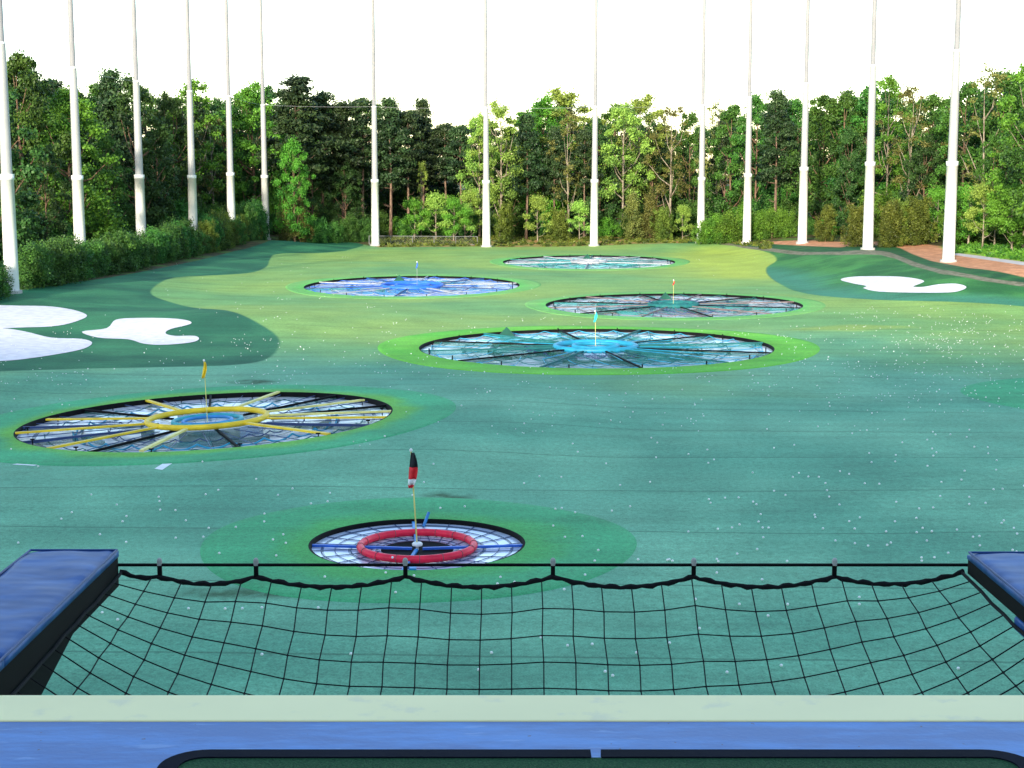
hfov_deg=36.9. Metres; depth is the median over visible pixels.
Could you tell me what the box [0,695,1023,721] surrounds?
deck edge
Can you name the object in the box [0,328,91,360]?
sand bunker
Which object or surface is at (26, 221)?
broadleaf tree
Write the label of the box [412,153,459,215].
broadleaf tree
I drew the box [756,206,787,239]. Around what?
round shrub
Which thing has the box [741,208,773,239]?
round shrub
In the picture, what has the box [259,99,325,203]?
broadleaf tree
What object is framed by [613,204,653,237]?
hedge shrub
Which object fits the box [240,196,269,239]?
hedge shrub
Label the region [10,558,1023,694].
safety net
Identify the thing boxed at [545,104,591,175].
pine tree
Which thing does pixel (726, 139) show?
pine tree
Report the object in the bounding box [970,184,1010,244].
young tree
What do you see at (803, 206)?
net pole
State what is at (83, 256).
hedge shrub
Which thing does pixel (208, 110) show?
broadleaf tree
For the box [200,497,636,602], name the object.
turf collar
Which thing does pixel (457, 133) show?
pine tree
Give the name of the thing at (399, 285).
target pit
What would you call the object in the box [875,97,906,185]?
broadleaf tree
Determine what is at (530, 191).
broadleaf tree
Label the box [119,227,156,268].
hedge shrub
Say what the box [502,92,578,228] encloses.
broadleaf tree
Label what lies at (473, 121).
broadleaf tree
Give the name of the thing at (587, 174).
broadleaf tree
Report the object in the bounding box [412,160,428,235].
broadleaf tree
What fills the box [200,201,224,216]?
hedge shrub
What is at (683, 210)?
young tree
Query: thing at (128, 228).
hedge shrub
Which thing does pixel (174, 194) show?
broadleaf tree
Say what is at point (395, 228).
round shrub
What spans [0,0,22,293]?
net pole
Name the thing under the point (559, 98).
broadleaf tree
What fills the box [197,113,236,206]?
sparse tree
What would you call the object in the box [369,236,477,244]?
chain link fence
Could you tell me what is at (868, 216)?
net pole
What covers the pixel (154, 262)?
hedge shrub
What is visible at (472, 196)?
young tree
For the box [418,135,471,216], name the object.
broadleaf tree
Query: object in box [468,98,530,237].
broadleaf tree
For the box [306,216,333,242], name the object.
hedge shrub
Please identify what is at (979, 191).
young tree
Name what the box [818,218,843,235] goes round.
round shrub
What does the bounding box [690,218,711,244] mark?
round shrub
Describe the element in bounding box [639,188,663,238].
young conifer
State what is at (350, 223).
hedge shrub
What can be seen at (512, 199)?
broadleaf tree
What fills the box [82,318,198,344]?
sand bunker
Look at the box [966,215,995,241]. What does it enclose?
hedge shrub
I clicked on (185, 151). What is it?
pine tree
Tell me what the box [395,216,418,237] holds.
hedge shrub
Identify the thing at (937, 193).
young tree
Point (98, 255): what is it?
hedge shrub
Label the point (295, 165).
broadleaf tree
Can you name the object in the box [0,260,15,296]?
hedge shrub
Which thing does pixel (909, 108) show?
broadleaf tree
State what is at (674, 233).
round shrub
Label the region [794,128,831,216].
broadleaf tree
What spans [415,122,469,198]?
pine tree
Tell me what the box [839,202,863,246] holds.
upright shrub
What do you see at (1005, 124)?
broadleaf tree
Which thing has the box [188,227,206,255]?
hedge shrub
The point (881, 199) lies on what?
round shrub
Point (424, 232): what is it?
hedge shrub
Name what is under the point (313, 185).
broadleaf tree
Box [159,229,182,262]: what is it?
hedge shrub
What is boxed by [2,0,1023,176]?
sky
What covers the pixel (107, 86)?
pine tree
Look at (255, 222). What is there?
hedge shrub
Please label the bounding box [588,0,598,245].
net pole
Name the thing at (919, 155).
broadleaf tree
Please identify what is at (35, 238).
hedge shrub
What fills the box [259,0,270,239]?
net pole
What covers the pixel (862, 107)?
broadleaf tree
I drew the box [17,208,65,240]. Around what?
hedge shrub
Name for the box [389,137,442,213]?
broadleaf tree
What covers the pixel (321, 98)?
pine tree
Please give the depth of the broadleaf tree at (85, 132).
168.65 m
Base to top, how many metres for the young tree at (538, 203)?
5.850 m
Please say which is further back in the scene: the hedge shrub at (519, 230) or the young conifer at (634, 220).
the hedge shrub at (519, 230)
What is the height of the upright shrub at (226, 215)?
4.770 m
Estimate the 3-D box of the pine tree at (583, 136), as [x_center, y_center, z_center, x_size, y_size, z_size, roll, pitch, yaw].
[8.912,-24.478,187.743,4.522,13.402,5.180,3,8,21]
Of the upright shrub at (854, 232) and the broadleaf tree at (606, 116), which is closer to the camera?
the upright shrub at (854, 232)
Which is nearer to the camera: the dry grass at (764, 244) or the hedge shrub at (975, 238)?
the hedge shrub at (975, 238)
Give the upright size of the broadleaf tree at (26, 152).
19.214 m
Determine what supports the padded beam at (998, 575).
attached to the deck edge
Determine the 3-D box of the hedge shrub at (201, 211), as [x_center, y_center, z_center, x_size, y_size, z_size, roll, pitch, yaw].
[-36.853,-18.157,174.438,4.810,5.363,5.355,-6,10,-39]
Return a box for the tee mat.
[157,749,1023,767]
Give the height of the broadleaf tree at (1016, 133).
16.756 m
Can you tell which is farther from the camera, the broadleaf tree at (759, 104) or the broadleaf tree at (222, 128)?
the broadleaf tree at (222, 128)
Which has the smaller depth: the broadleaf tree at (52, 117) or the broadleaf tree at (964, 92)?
the broadleaf tree at (964, 92)
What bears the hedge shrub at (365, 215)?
on the ground at (476, 444)
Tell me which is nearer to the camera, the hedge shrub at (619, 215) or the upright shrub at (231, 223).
the upright shrub at (231, 223)
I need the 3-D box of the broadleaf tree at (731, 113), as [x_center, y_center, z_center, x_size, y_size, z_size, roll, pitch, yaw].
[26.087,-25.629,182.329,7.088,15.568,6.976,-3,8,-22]
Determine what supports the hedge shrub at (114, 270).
on the ground at (476, 444)
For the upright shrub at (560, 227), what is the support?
on the ground at (476, 444)
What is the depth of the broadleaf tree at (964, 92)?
141.47 m
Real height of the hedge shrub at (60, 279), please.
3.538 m
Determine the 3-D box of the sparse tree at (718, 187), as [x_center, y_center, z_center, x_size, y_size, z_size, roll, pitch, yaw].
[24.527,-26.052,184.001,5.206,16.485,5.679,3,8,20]
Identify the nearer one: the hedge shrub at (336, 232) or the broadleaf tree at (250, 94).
the hedge shrub at (336, 232)
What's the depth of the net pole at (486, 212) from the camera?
171.95 m
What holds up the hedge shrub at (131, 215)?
on the ground at (476, 444)
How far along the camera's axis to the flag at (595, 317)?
72.06 m
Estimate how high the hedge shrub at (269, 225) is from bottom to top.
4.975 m
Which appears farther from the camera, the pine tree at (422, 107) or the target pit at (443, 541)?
the pine tree at (422, 107)
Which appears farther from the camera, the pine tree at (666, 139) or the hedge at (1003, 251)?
the pine tree at (666, 139)
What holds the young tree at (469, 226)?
on the ground at (476, 444)
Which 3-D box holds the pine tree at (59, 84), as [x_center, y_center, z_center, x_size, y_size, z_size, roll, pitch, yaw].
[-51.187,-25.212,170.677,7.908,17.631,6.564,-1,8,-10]
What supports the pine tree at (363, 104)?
on the ground at (476, 444)
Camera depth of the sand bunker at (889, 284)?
102.25 m
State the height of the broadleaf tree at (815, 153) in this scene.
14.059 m
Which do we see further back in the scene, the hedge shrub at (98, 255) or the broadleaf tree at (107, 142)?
the broadleaf tree at (107, 142)
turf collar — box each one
[0,385,455,465]
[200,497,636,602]
[286,274,540,298]
[378,326,819,374]
[490,254,689,269]
[525,292,825,319]
[961,378,1023,408]
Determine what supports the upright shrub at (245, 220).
on the ground at (476, 444)
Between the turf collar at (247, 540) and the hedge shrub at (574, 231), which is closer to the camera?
the turf collar at (247, 540)
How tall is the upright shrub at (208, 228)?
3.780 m
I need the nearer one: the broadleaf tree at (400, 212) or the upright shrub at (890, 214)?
the upright shrub at (890, 214)
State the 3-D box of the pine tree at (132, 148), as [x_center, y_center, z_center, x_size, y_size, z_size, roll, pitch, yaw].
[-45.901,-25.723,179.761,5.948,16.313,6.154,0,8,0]
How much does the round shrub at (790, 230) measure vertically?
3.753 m
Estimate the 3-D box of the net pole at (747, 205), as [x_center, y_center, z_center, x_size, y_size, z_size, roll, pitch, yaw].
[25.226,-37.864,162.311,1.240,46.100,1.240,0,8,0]
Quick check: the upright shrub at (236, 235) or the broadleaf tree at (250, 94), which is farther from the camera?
the broadleaf tree at (250, 94)
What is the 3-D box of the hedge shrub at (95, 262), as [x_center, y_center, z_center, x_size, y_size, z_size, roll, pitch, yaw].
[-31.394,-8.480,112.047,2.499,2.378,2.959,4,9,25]
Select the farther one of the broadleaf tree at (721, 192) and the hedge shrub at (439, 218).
the broadleaf tree at (721, 192)
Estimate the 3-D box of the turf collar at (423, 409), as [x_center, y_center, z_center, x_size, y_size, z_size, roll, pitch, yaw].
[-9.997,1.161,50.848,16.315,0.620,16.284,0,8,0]
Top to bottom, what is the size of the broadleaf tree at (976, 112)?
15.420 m
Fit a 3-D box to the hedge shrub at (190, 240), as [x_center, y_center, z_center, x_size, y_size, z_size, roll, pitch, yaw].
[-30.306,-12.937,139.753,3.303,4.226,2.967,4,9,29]
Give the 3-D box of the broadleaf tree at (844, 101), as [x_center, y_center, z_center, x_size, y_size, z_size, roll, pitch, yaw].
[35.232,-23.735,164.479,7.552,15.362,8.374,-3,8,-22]
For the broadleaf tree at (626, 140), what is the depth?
218.09 m
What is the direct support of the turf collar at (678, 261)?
on the ground at (476, 444)
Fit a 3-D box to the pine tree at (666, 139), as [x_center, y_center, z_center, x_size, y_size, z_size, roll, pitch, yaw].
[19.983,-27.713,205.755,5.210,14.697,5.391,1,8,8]
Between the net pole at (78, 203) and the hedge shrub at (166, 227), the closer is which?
the net pole at (78, 203)
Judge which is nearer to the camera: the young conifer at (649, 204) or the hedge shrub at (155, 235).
the hedge shrub at (155, 235)
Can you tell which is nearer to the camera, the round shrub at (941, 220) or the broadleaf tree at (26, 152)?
the round shrub at (941, 220)
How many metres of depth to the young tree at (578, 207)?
181.82 m
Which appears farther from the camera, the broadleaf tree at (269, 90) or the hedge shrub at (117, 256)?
the broadleaf tree at (269, 90)
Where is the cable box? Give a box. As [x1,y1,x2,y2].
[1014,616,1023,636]
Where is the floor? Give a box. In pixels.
[0,722,1023,767]
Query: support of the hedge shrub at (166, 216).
on the ground at (476, 444)
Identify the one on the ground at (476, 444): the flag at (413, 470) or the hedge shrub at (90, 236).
the hedge shrub at (90, 236)
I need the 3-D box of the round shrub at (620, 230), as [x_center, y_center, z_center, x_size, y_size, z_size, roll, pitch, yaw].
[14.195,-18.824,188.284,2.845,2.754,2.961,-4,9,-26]
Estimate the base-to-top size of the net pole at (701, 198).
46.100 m
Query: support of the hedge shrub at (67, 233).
on the ground at (476, 444)
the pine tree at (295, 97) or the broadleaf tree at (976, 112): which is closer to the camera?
the broadleaf tree at (976, 112)
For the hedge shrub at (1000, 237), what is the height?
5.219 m
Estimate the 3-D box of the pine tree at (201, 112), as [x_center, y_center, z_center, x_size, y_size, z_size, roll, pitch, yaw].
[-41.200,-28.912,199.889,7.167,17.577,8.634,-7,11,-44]
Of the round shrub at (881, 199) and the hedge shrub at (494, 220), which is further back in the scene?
the hedge shrub at (494, 220)
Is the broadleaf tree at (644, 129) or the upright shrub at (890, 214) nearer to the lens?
the upright shrub at (890, 214)
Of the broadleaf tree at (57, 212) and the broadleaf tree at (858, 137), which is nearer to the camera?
the broadleaf tree at (57, 212)
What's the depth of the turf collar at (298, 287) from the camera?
109.48 m
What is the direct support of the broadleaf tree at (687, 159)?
on the ground at (476, 444)
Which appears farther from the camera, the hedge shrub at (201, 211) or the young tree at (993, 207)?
the hedge shrub at (201, 211)
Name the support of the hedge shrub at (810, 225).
on the ground at (476, 444)
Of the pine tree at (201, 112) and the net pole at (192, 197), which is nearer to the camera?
the net pole at (192, 197)
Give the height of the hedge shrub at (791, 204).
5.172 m
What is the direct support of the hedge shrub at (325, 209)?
on the ground at (476, 444)
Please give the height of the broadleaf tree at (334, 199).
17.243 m
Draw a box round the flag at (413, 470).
[408,448,417,541]
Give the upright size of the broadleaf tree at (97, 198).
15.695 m
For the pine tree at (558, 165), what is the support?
on the ground at (476, 444)
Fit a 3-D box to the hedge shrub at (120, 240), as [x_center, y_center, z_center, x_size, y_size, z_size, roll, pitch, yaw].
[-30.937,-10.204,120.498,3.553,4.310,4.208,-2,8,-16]
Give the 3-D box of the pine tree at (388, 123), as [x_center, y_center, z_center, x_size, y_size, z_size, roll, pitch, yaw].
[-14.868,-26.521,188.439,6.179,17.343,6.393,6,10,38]
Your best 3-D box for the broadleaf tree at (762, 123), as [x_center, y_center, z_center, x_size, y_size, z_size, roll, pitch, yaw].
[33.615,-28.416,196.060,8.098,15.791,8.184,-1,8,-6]
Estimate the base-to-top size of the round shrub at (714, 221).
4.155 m
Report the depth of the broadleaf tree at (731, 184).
222.75 m
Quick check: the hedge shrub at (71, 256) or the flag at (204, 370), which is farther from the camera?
the hedge shrub at (71, 256)
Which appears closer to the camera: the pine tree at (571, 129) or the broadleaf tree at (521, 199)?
the broadleaf tree at (521, 199)
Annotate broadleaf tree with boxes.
[0,48,71,214]
[0,71,51,263]
[7,75,51,209]
[8,57,71,197]
[13,68,67,213]
[16,84,130,240]
[16,142,72,242]
[46,85,125,217]
[80,80,134,204]
[85,133,134,240]
[91,73,180,234]
[125,85,187,207]
[131,104,187,208]
[134,127,187,224]
[146,90,203,208]
[155,77,226,212]
[186,102,219,200]
[195,96,256,205]
[200,97,261,206]
[202,86,289,202]
[208,79,290,226]
[237,83,290,191]
[256,113,302,228]
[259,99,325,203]
[270,135,316,241]
[283,118,340,210]
[294,147,331,232]
[304,102,368,216]
[326,161,365,231]
[337,133,389,214]
[339,101,412,217]
[379,110,432,220]
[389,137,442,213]
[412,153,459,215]
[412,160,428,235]
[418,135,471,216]
[443,123,506,219]
[456,111,502,237]
[458,144,508,216]
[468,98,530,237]
[492,127,529,225]
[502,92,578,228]
[502,110,545,208]
[505,104,575,221]
[526,85,609,219]
[563,122,603,220]
[570,115,621,217]
[570,115,624,235]
[570,116,622,219]
[582,101,646,232]
[598,100,656,230]
[599,127,643,223]
[605,99,665,210]
[610,91,676,202]
[626,129,680,227]
[654,129,697,207]
[665,109,712,229]
[679,125,726,208]
[679,125,732,208]
[705,102,759,219]
[705,123,744,205]
[723,108,766,206]
[725,92,780,214]
[752,106,798,200]
[761,96,820,217]
[762,98,826,197]
[779,92,855,219]
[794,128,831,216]
[796,109,844,206]
[808,90,876,233]
[809,87,879,212]
[822,82,907,211]
[826,125,866,235]
[831,102,903,203]
[857,73,915,200]
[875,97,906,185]
[875,97,921,187]
[881,96,943,200]
[892,92,973,206]
[898,133,945,237]
[903,106,962,201]
[917,97,988,189]
[924,79,995,223]
[937,89,1009,188]
[958,68,1020,205]
[970,67,1023,185]
[972,134,1015,240]
[980,81,1023,183]
[982,61,1023,247]
[997,107,1023,218]
[1014,122,1023,220]
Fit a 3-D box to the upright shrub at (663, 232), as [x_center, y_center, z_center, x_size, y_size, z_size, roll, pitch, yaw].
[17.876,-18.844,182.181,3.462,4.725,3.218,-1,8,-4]
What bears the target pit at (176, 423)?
on the ground at (476, 444)
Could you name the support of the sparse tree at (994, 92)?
on the ground at (476, 444)
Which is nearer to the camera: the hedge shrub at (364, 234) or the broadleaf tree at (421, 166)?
the hedge shrub at (364, 234)
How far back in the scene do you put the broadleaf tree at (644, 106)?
192.75 m
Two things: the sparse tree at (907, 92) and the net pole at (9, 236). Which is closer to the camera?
the net pole at (9, 236)
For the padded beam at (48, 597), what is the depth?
7.01 m
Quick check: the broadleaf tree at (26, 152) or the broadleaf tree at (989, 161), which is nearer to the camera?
the broadleaf tree at (989, 161)
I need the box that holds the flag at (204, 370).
[202,359,207,421]
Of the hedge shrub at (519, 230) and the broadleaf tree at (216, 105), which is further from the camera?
the broadleaf tree at (216, 105)
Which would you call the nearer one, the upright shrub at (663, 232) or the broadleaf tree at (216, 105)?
the upright shrub at (663, 232)
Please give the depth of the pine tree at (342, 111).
184.64 m
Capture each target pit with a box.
[13,391,392,451]
[304,275,519,295]
[308,512,524,569]
[419,327,774,367]
[503,254,674,268]
[546,292,802,317]
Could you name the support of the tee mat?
on the floor
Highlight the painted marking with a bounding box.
[155,463,171,469]
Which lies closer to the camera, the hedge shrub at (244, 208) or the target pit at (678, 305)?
the target pit at (678, 305)
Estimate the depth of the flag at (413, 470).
33.39 m
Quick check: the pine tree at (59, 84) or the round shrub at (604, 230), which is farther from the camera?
the round shrub at (604, 230)
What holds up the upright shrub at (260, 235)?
on the ground at (476, 444)
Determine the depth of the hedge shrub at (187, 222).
141.53 m
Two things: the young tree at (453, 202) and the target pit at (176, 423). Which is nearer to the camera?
the target pit at (176, 423)
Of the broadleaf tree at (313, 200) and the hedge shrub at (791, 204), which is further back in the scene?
the broadleaf tree at (313, 200)
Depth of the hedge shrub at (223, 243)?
153.85 m
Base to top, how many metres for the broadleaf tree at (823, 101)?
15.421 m
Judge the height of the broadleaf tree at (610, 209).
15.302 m
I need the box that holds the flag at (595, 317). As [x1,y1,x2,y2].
[594,310,596,345]
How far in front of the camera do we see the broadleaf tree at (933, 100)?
147.40 m
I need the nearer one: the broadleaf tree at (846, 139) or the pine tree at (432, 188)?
the broadleaf tree at (846, 139)
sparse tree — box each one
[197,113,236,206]
[546,106,590,236]
[641,103,696,235]
[694,97,736,212]
[875,84,947,199]
[944,60,1023,240]
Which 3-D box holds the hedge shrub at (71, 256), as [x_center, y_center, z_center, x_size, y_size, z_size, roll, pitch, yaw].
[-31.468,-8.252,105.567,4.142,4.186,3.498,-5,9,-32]
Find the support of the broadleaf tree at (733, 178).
on the ground at (476, 444)
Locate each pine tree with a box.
[40,77,88,158]
[81,67,134,202]
[113,98,134,166]
[147,99,203,174]
[180,94,226,196]
[252,74,349,240]
[286,90,346,232]
[311,99,371,236]
[336,97,393,214]
[365,96,416,236]
[377,110,434,213]
[401,97,438,207]
[410,123,444,194]
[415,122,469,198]
[433,124,482,235]
[475,121,510,183]
[506,112,547,238]
[539,125,571,210]
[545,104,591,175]
[563,128,603,235]
[645,122,678,210]
[705,111,739,201]
[753,88,800,209]
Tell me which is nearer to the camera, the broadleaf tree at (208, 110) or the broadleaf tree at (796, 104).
the broadleaf tree at (796, 104)
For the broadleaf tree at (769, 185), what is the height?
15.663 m
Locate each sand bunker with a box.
[0,305,86,327]
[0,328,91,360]
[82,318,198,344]
[841,276,965,292]
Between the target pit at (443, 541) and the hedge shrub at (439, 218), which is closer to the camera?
the target pit at (443, 541)
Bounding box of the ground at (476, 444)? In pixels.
[0,178,1023,694]
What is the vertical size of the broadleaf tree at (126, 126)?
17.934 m
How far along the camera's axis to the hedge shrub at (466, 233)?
189.84 m
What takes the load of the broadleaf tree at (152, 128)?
on the ground at (476, 444)
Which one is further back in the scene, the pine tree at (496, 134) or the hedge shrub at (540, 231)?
the pine tree at (496, 134)
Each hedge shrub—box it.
[0,209,35,250]
[0,260,12,300]
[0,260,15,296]
[2,238,58,289]
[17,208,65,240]
[17,220,46,251]
[19,243,70,286]
[38,234,84,283]
[46,232,89,281]
[50,217,73,238]
[60,219,92,241]
[64,236,96,279]
[75,239,111,276]
[84,235,121,275]
[84,254,100,277]
[85,199,131,233]
[86,216,104,242]
[96,226,139,271]
[103,237,128,272]
[114,201,147,233]
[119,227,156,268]
[123,231,144,269]
[139,224,170,263]
[145,243,158,264]
[148,213,171,224]
[153,221,183,260]
[158,220,191,259]
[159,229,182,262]
[165,193,202,222]
[167,214,204,256]
[171,219,195,258]
[184,203,208,219]
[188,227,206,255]
[197,212,224,250]
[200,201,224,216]
[203,232,211,253]
[209,211,232,250]
[211,202,226,212]
[229,215,248,244]
[235,199,259,240]
[237,199,261,239]
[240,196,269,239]
[261,207,272,239]
[269,200,295,234]
[305,201,330,235]
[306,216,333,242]
[324,221,347,242]
[336,209,368,223]
[338,214,361,242]
[355,217,370,241]
[366,210,393,237]
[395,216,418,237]
[413,205,438,235]
[425,205,465,237]
[454,209,481,237]
[477,212,497,235]
[492,209,519,234]
[512,207,538,236]
[523,197,553,236]
[571,219,589,236]
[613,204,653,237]
[675,196,712,236]
[751,192,797,229]
[769,196,807,231]
[797,214,815,234]
[930,198,971,239]
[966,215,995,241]
[976,201,1020,244]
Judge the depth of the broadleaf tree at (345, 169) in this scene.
184.06 m
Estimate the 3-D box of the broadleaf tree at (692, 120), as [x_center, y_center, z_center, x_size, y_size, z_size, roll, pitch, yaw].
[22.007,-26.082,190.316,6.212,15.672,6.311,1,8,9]
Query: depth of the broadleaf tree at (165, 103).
175.71 m
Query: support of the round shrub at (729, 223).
on the ground at (476, 444)
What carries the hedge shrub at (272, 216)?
on the ground at (476, 444)
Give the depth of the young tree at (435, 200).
182.26 m
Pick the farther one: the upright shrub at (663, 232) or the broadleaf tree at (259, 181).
the broadleaf tree at (259, 181)
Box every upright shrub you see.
[196,218,221,252]
[207,208,233,248]
[224,217,236,247]
[230,222,240,245]
[235,214,250,241]
[252,206,264,239]
[493,201,517,240]
[545,206,571,240]
[649,206,675,240]
[813,203,838,241]
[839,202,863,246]
[873,198,906,247]
[886,195,912,246]
[901,195,939,245]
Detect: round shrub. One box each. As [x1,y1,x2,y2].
[386,216,402,236]
[598,215,617,236]
[616,221,627,236]
[671,213,687,236]
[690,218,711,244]
[701,212,732,243]
[711,210,751,244]
[727,201,754,230]
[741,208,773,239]
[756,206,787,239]
[768,208,797,237]
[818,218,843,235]
[848,190,903,237]
[935,205,976,244]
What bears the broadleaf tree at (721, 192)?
on the ground at (476, 444)
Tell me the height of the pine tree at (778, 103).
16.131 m
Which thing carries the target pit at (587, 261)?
on the turf collar at (678, 261)
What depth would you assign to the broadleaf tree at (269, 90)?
211.00 m
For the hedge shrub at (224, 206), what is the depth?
181.33 m
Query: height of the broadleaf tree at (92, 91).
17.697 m
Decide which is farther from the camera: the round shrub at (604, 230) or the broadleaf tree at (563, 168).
the broadleaf tree at (563, 168)
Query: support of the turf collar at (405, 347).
on the ground at (476, 444)
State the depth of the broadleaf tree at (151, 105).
184.27 m
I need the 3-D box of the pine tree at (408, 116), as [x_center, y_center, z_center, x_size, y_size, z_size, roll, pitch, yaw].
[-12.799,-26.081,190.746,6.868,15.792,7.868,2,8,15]
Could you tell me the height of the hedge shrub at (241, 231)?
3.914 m
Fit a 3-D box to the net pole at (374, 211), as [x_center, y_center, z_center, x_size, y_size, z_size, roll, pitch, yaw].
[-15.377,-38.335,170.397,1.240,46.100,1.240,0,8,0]
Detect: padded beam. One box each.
[0,549,118,694]
[967,551,1023,621]
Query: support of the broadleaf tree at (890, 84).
on the ground at (476, 444)
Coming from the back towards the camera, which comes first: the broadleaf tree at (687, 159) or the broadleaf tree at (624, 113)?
the broadleaf tree at (687, 159)
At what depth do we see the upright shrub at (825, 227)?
151.00 m
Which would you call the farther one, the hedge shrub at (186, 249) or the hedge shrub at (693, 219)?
the hedge shrub at (693, 219)
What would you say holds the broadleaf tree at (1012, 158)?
on the ground at (476, 444)
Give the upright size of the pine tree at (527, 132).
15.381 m
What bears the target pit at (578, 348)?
on the turf collar at (405, 347)
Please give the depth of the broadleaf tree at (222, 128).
191.02 m
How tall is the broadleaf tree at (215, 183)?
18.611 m
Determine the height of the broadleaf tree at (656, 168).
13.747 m
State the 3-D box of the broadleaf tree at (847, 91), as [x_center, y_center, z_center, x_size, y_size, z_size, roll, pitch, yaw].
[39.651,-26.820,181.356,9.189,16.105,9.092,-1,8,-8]
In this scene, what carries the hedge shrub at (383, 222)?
on the ground at (476, 444)
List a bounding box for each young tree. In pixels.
[401,197,433,238]
[414,190,452,237]
[440,195,472,240]
[455,201,476,235]
[456,186,481,235]
[522,192,553,239]
[566,200,589,238]
[674,204,694,238]
[925,183,960,241]
[955,182,991,243]
[963,178,1003,248]
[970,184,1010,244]
[982,180,1023,249]
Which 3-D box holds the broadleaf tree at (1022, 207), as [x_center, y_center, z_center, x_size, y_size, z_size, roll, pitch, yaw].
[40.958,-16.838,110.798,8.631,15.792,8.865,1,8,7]
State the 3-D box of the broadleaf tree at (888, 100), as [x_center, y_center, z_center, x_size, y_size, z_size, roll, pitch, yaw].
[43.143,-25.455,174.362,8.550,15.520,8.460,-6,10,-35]
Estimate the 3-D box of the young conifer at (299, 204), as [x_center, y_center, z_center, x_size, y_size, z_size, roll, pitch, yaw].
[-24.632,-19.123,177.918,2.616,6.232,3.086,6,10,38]
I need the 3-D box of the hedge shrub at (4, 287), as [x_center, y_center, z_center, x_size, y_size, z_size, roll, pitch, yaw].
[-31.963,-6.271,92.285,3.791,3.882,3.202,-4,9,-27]
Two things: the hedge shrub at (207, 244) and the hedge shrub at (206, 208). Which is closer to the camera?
the hedge shrub at (207, 244)
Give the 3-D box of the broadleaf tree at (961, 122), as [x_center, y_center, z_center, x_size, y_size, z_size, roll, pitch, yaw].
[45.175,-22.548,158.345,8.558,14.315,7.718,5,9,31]
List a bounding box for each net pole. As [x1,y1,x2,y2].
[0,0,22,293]
[67,0,85,243]
[131,0,145,234]
[185,0,197,229]
[224,0,234,219]
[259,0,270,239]
[370,0,379,245]
[481,0,491,246]
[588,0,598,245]
[695,0,705,242]
[741,0,752,243]
[796,0,809,243]
[860,0,876,249]
[940,0,961,261]
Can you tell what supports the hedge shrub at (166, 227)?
on the ground at (476, 444)
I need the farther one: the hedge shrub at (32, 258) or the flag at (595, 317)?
the hedge shrub at (32, 258)
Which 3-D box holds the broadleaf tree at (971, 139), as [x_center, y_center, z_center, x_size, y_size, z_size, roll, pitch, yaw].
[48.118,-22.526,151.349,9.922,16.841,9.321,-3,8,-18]
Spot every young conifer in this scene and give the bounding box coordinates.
[274,192,298,240]
[291,194,315,241]
[620,186,645,239]
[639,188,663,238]
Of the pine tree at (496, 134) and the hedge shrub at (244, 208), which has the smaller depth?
the hedge shrub at (244, 208)
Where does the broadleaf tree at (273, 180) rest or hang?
on the ground at (476, 444)
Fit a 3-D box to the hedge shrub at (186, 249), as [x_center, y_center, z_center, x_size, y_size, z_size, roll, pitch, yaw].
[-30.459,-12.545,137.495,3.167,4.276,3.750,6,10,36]
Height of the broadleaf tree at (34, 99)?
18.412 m
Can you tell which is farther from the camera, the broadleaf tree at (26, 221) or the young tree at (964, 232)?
the young tree at (964, 232)
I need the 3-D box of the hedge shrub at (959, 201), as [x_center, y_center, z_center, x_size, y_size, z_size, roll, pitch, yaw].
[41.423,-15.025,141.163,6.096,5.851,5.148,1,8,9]
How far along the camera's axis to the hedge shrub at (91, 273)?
109.63 m
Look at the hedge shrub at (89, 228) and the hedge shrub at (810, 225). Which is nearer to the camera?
the hedge shrub at (89, 228)
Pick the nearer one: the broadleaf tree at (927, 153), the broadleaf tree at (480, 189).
the broadleaf tree at (927, 153)
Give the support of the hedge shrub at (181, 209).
on the ground at (476, 444)
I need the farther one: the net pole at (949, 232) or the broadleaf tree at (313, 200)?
the broadleaf tree at (313, 200)
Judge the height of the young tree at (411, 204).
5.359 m
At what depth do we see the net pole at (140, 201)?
134.10 m
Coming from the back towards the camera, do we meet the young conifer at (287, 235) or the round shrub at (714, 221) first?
the young conifer at (287, 235)
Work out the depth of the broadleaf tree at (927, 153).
166.72 m
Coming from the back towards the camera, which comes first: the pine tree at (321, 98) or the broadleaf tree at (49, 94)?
the pine tree at (321, 98)
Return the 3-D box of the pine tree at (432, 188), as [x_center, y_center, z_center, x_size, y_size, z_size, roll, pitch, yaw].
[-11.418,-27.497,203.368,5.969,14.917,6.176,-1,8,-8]
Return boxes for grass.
[379,232,773,248]
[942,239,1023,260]
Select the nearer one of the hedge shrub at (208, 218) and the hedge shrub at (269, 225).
the hedge shrub at (208, 218)
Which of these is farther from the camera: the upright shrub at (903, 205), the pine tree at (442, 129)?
the pine tree at (442, 129)
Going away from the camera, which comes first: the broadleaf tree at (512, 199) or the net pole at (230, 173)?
the net pole at (230, 173)
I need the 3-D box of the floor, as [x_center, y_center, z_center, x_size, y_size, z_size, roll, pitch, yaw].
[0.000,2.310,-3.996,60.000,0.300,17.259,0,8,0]
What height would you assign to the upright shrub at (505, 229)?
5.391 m
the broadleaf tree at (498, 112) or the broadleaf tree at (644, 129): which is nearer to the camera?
the broadleaf tree at (498, 112)
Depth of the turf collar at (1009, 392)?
57.94 m
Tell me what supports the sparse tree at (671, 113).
on the ground at (476, 444)
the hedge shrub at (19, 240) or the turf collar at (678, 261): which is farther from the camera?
the turf collar at (678, 261)

